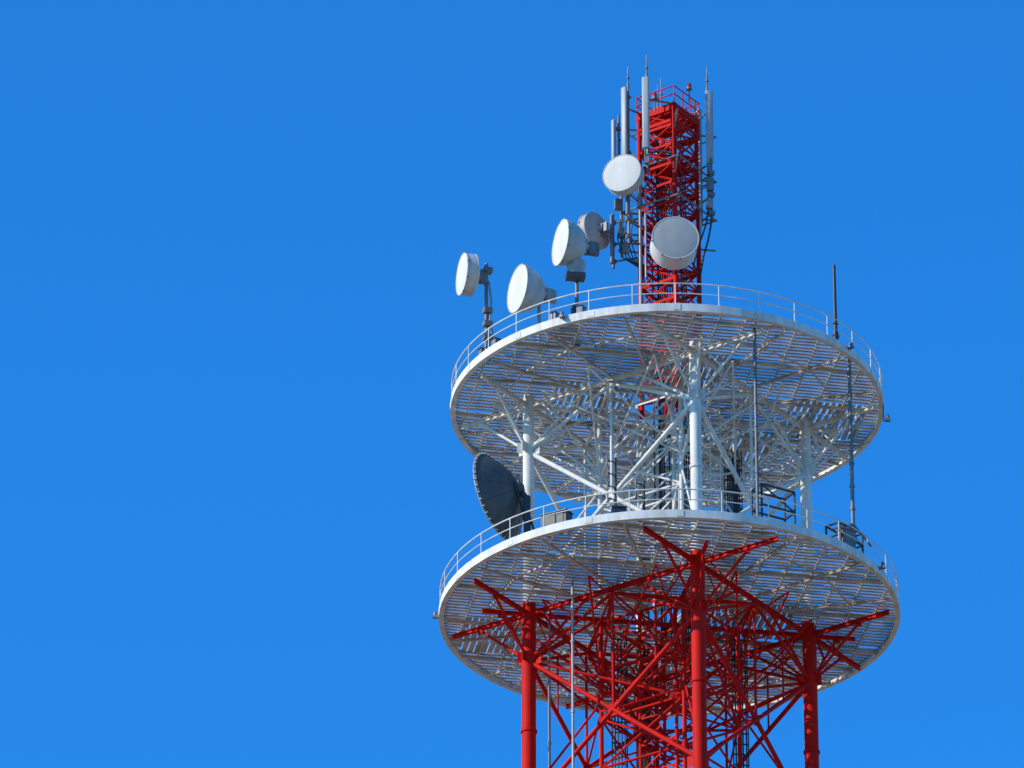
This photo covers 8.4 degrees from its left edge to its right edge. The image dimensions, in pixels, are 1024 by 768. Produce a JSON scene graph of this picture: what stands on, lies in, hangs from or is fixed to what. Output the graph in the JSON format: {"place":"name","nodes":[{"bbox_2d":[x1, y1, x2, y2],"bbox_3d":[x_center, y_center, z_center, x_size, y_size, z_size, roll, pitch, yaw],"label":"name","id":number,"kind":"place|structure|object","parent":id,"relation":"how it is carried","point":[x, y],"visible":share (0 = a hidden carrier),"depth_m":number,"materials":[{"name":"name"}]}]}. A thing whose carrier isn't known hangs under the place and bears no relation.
{"place":"outdoors","nodes":[
{"label":"outdoors","id":0,"kind":"place"},
{"bbox_2d":[0,0,1023,767],"label":"sky","id":1,"kind":"structure","parent":0,"point":[238,494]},
{"bbox_2d":[705,547,730,598],"bbox_3d":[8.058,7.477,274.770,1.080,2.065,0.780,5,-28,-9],"label":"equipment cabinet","id":2,"kind":"object","parent":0,"point":[722,572],"visible":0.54,"depth_m":274.57,"materials":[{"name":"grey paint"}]},
{"label":"ground","id":3,"kind":"structure","parent":0,"visible":0},
{"bbox_2d":[571,579,574,767],"bbox_3d":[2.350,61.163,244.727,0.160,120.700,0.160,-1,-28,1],"label":"steel conduit","id":4,"kind":"object","parent":3,"relation":"on","point":[572,651],"visible":1,"depth_m":270.87,"materials":[{"name":"grey metal"}]},
{"bbox_2d":[438,85,899,767],"bbox_3d":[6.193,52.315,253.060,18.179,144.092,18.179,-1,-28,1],"label":"telecommunications tower","id":5,"kind":"structure","parent":3,"relation":"on","point":[688,637],"depth_m":275.25,"materials":[{"name":"white metal"}]},
{"bbox_2d":[433,611,438,618],"bbox_3d":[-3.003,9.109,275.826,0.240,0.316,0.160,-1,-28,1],"label":"obstruction light","id":6,"kind":"object","parent":5,"relation":"attached to","point":[435,615],"visible":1,"depth_m":275.74,"materials":[{"name":"grey metal"}]},
{"bbox_2d":[455,252,487,350],"bbox_3d":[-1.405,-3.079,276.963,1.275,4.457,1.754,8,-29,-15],"label":"microwave dish antenna","id":7,"kind":"object","parent":5,"relation":"on","point":[471,275],"visible":1,"depth_m":277.02,"materials":[{"name":"grey metal"}]},
{"bbox_2d":[478,347,483,354],"bbox_3d":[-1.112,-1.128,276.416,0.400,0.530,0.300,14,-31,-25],"label":"junction box","id":8,"kind":"object","parent":5,"relation":"attached to","point":[480,350],"visible":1,"depth_m":276.38,"materials":[{"name":"grey metal"}]},
{"bbox_2d":[482,266,500,366],"bbox_3d":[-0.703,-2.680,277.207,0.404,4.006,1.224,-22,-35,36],"label":"pedestal","id":9,"kind":"object","parent":5,"relation":"on","point":[487,309],"visible":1,"depth_m":276.85,"materials":[{"name":"grey metal"}]},
{"bbox_2d":[491,337,501,344],"bbox_3d":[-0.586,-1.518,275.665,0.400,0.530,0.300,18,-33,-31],"label":"junction box","id":10,"kind":"object","parent":5,"relation":"on","point":[495,340],"visible":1,"depth_m":275.63,"materials":[{"name":"grey metal"}]},
{"bbox_2d":[473,452,536,561],"bbox_3d":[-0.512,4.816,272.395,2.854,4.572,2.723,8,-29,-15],"label":"satellite dish","id":11,"kind":"object","parent":5,"relation":"on","point":[501,492],"visible":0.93,"depth_m":271.59,"materials":[{"name":"metal"}]},
{"bbox_2d":[507,263,556,341],"bbox_3d":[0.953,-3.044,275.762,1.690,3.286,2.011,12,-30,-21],"label":"microwave dish antenna","id":12,"kind":"object","parent":5,"relation":"on","point":[526,287],"visible":1,"depth_m":275.49,"materials":[{"name":"metal"}]},
{"bbox_2d":[548,612,551,767],"bbox_3d":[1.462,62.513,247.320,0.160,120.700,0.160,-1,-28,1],"label":"steel conduit","id":13,"kind":"object","parent":5,"relation":"attached to","point":[549,706],"visible":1,"depth_m":273.29,"materials":[{"name":"grey metal"}]},
{"bbox_2d":[550,311,559,319],"bbox_3d":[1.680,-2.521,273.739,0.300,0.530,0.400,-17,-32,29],"label":"junction box","id":14,"kind":"object","parent":5,"relation":"on","point":[554,314],"visible":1,"depth_m":273.67,"materials":[{"name":"grey metal"}]},
{"bbox_2d":[539,508,573,537],"bbox_3d":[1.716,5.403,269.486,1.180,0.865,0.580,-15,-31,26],"label":"equipment cabinet","id":15,"kind":"object","parent":5,"relation":"on","point":[558,517],"visible":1,"depth_m":269.34,"materials":[{"name":"grey metal"}]},
{"bbox_2d":[559,311,564,319],"bbox_3d":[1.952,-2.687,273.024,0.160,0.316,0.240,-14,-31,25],"label":"obstruction light","id":16,"kind":"object","parent":5,"relation":"attached to","point":[561,316],"visible":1,"depth_m":272.95,"materials":[{"name":"grey metal"}]},
{"bbox_2d":[557,258,596,346],"bbox_3d":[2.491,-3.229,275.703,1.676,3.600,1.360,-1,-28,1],"label":"antenna pedestal","id":17,"kind":"object","parent":5,"relation":"on","point":[575,272],"visible":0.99,"depth_m":275.96,"materials":[{"name":"metal"}]},
{"bbox_2d":[551,218,598,345],"bbox_3d":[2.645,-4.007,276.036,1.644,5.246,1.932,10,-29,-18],"label":"microwave dish antenna","id":18,"kind":"object","parent":17,"relation":"on","point":[570,243],"visible":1,"depth_m":276.17,"materials":[{"name":"grey metal"}]},
{"bbox_2d":[575,304,586,312],"bbox_3d":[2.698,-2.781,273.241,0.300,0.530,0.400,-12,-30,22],"label":"junction box","id":19,"kind":"object","parent":5,"relation":"on","point":[580,307],"visible":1,"depth_m":273.16,"materials":[{"name":"grey metal"}]},
{"bbox_2d":[606,456,621,557],"bbox_3d":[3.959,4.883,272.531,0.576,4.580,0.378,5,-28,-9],"label":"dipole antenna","id":20,"kind":"object","parent":5,"relation":"on","point":[615,478],"visible":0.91,"depth_m":273.07,"materials":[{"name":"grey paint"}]},
{"bbox_2d":[611,505,626,536],"bbox_3d":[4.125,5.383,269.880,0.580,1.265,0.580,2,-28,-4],"label":"equipment cabinet","id":21,"kind":"object","parent":5,"relation":"on","point":[615,508],"visible":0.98,"depth_m":269.88,"materials":[{"name":"grey metal"}]},
{"bbox_2d":[611,629,627,767],"bbox_3d":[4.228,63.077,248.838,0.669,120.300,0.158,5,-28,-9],"label":"cable ladder","id":22,"kind":"object","parent":5,"relation":"on","point":[625,722],"visible":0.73,"depth_m":274.77,"materials":[{"name":"red metal"}]},
{"bbox_2d":[611,115,637,204],"bbox_3d":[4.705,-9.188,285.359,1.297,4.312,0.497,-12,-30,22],"label":"panel antenna","id":23,"kind":"object","parent":5,"relation":"attached to","point":[614,128],"visible":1,"depth_m":285.88,"materials":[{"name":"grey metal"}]},
{"bbox_2d":[609,194,645,297],"bbox_3d":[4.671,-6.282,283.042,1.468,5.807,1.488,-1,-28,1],"label":"antenna mounting frame","id":24,"kind":"object","parent":5,"relation":"attached to","point":[624,247],"visible":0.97,"depth_m":282.66,"materials":[{"name":"grey metal"}]},
{"bbox_2d":[577,212,613,263],"bbox_3d":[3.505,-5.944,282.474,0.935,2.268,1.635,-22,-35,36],"label":"microwave dish antenna","id":25,"kind":"object","parent":24,"relation":"attached to","point":[594,226],"visible":0.8,"depth_m":282.40,"materials":[{"name":"grey metal"}]},
{"bbox_2d":[602,154,644,215],"bbox_3d":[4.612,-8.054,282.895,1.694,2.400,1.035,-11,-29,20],"label":"microwave dish antenna","id":26,"kind":"object","parent":24,"relation":"attached to","point":[623,175],"visible":1,"depth_m":282.58,"materials":[{"name":"grey metal"}]},
{"bbox_2d":[621,66,642,203],"bbox_3d":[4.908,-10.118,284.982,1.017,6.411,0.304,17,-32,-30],"label":"panel antenna","id":27,"kind":"object","parent":5,"relation":"on","point":[625,127],"visible":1,"depth_m":285.03,"materials":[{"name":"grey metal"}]},
{"bbox_2d":[624,565,651,613],"bbox_3d":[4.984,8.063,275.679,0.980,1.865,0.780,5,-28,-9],"label":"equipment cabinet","id":28,"kind":"object","parent":5,"relation":"on","point":[647,604],"visible":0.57,"depth_m":275.26,"materials":[{"name":"metal"}]},
{"bbox_2d":[635,478,650,575],"bbox_3d":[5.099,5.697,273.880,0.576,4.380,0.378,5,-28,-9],"label":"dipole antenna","id":29,"kind":"object","parent":5,"relation":"attached to","point":[643,506],"visible":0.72,"depth_m":274.45,"materials":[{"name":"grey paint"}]},
{"bbox_2d":[636,642,650,767],"bbox_3d":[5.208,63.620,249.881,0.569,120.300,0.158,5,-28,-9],"label":"cable ladder","id":30,"kind":"object","parent":5,"relation":"on","point":[645,761],"visible":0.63,"depth_m":276.15,"materials":[{"name":"red metal"}]},
{"bbox_2d":[641,536,649,632],"bbox_3d":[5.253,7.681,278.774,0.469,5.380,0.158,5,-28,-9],"label":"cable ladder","id":31,"kind":"object","parent":5,"relation":"on","point":[648,614],"visible":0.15,"depth_m":277.96,"materials":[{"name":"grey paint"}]},
{"bbox_2d":[652,92,657,111],"bbox_3d":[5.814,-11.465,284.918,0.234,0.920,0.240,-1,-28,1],"label":"obstruction light","id":32,"kind":"object","parent":5,"relation":"attached to","point":[654,96],"visible":1,"depth_m":284.92,"materials":[{"name":"red metal"}]},
{"bbox_2d":[642,54,671,199],"bbox_3d":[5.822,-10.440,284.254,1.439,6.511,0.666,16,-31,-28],"label":"panel antenna","id":33,"kind":"object","parent":5,"relation":"attached to","point":[645,117],"visible":1,"depth_m":283.76,"materials":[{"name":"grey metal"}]},
{"bbox_2d":[656,85,662,212],"bbox_3d":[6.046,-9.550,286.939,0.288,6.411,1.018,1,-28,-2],"label":"panel antenna","id":34,"kind":"object","parent":5,"relation":"attached to","point":[658,106],"visible":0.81,"depth_m":288.12,"materials":[{"name":"grey metal"}]},
{"bbox_2d":[650,216,698,300],"bbox_3d":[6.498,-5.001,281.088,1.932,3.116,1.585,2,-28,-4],"label":"microwave dish antenna","id":35,"kind":"object","parent":5,"relation":"on","point":[674,243],"visible":0.99,"depth_m":280.70,"materials":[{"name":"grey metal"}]},
{"bbox_2d":[686,83,691,102],"bbox_3d":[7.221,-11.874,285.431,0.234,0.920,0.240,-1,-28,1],"label":"obstruction light","id":36,"kind":"object","parent":5,"relation":"attached to","point":[688,88],"visible":1,"depth_m":285.44,"materials":[{"name":"red metal"}]},
{"bbox_2d":[686,101,702,214],"bbox_3d":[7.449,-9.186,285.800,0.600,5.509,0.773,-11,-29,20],"label":"panel antenna","id":37,"kind":"object","parent":5,"relation":"on","point":[696,115],"visible":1,"depth_m":286.53,"materials":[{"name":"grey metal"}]},
{"bbox_2d":[692,158,714,315],"bbox_3d":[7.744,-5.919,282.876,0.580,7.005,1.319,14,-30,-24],"label":"cables","id":38,"kind":"object","parent":5,"relation":"attached to","point":[711,193],"visible":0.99,"depth_m":283.07,"materials":[{"name":"black rubber"}]},
{"bbox_2d":[693,66,713,211],"bbox_3d":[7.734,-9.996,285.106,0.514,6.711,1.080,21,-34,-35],"label":"panel antenna","id":39,"kind":"object","parent":5,"relation":"attached to","point":[708,102],"visible":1,"depth_m":284.94,"materials":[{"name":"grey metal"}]},
{"bbox_2d":[709,401,721,535],"bbox_3d":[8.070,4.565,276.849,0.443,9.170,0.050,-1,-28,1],"label":"access ladder","id":40,"kind":"object","parent":5,"relation":"attached to","point":[715,456],"visible":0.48,"depth_m":277.59,"materials":[{"name":"white metal"}]},
{"bbox_2d":[724,449,743,613],"bbox_3d":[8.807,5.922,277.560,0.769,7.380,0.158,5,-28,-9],"label":"cable ladder","id":41,"kind":"object","parent":5,"relation":"on","point":[735,508],"visible":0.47,"depth_m":278.33,"materials":[{"name":"grey metal"}]},
{"bbox_2d":[731,632,749,767],"bbox_3d":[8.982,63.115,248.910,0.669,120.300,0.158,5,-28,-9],"label":"cable ladder","id":42,"kind":"object","parent":5,"relation":"on","point":[746,718],"visible":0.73,"depth_m":275.06,"materials":[{"name":"red metal"}]},
{"bbox_2d":[752,322,759,529],"bbox_3d":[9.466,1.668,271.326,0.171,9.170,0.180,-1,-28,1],"label":"steel conduit","id":43,"kind":"object","parent":5,"relation":"attached to","point":[755,381],"visible":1,"depth_m":271.44,"materials":[{"name":"metal"}]},
{"bbox_2d":[751,483,795,542],"bbox_3d":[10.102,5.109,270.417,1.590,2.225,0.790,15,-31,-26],"label":"pipe support frame","id":44,"kind":"object","parent":5,"relation":"on","point":[773,495],"visible":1,"depth_m":270.53,"materials":[{"name":"grey paint"}]},
{"bbox_2d":[832,264,838,339],"bbox_3d":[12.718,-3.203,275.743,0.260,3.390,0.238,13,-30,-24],"label":"whip antenna","id":45,"kind":"object","parent":5,"relation":"on","point":[835,332],"visible":1,"depth_m":275.62,"materials":[{"name":"grey paint"}]},
{"bbox_2d":[825,521,863,563],"bbox_3d":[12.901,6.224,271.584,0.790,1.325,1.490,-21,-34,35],"label":"pipe support frame","id":46,"kind":"object","parent":5,"relation":"on","point":[861,546],"visible":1,"depth_m":271.53,"materials":[{"name":"grey paint"}]},
{"bbox_2d":[836,526,856,557],"bbox_3d":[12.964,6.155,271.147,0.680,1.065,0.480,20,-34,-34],"label":"equipment cabinet","id":47,"kind":"object","parent":5,"relation":"on","point":[848,540],"visible":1,"depth_m":271.06,"materials":[{"name":"grey metal"}]},
{"bbox_2d":[830,359,871,563],"bbox_3d":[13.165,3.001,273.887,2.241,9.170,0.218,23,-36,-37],"label":"whip antenna","id":48,"kind":"object","parent":5,"relation":"attached to","point":[851,441],"visible":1,"depth_m":274.17,"materials":[{"name":"grey metal"}]},
{"bbox_2d":[848,342,853,349],"bbox_3d":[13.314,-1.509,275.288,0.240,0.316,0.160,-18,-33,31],"label":"obstruction light","id":49,"kind":"object","parent":5,"relation":"attached to","point":[850,346],"visible":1,"depth_m":275.21,"materials":[{"name":"grey metal"}]},
{"bbox_2d":[879,562,885,569],"bbox_3d":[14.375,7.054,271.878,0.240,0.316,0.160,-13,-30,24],"label":"obstruction light","id":50,"kind":"object","parent":5,"relation":"attached to","point":[882,566],"visible":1,"depth_m":271.80,"materials":[{"name":"grey metal"}]},
{"bbox_2d":[882,405,889,421],"bbox_3d":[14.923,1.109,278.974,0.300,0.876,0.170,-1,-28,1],"label":"obstruction light","id":51,"kind":"object","parent":5,"relation":"attached to","point":[887,418],"visible":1,"depth_m":278.79,"materials":[{"name":"grey metal"}]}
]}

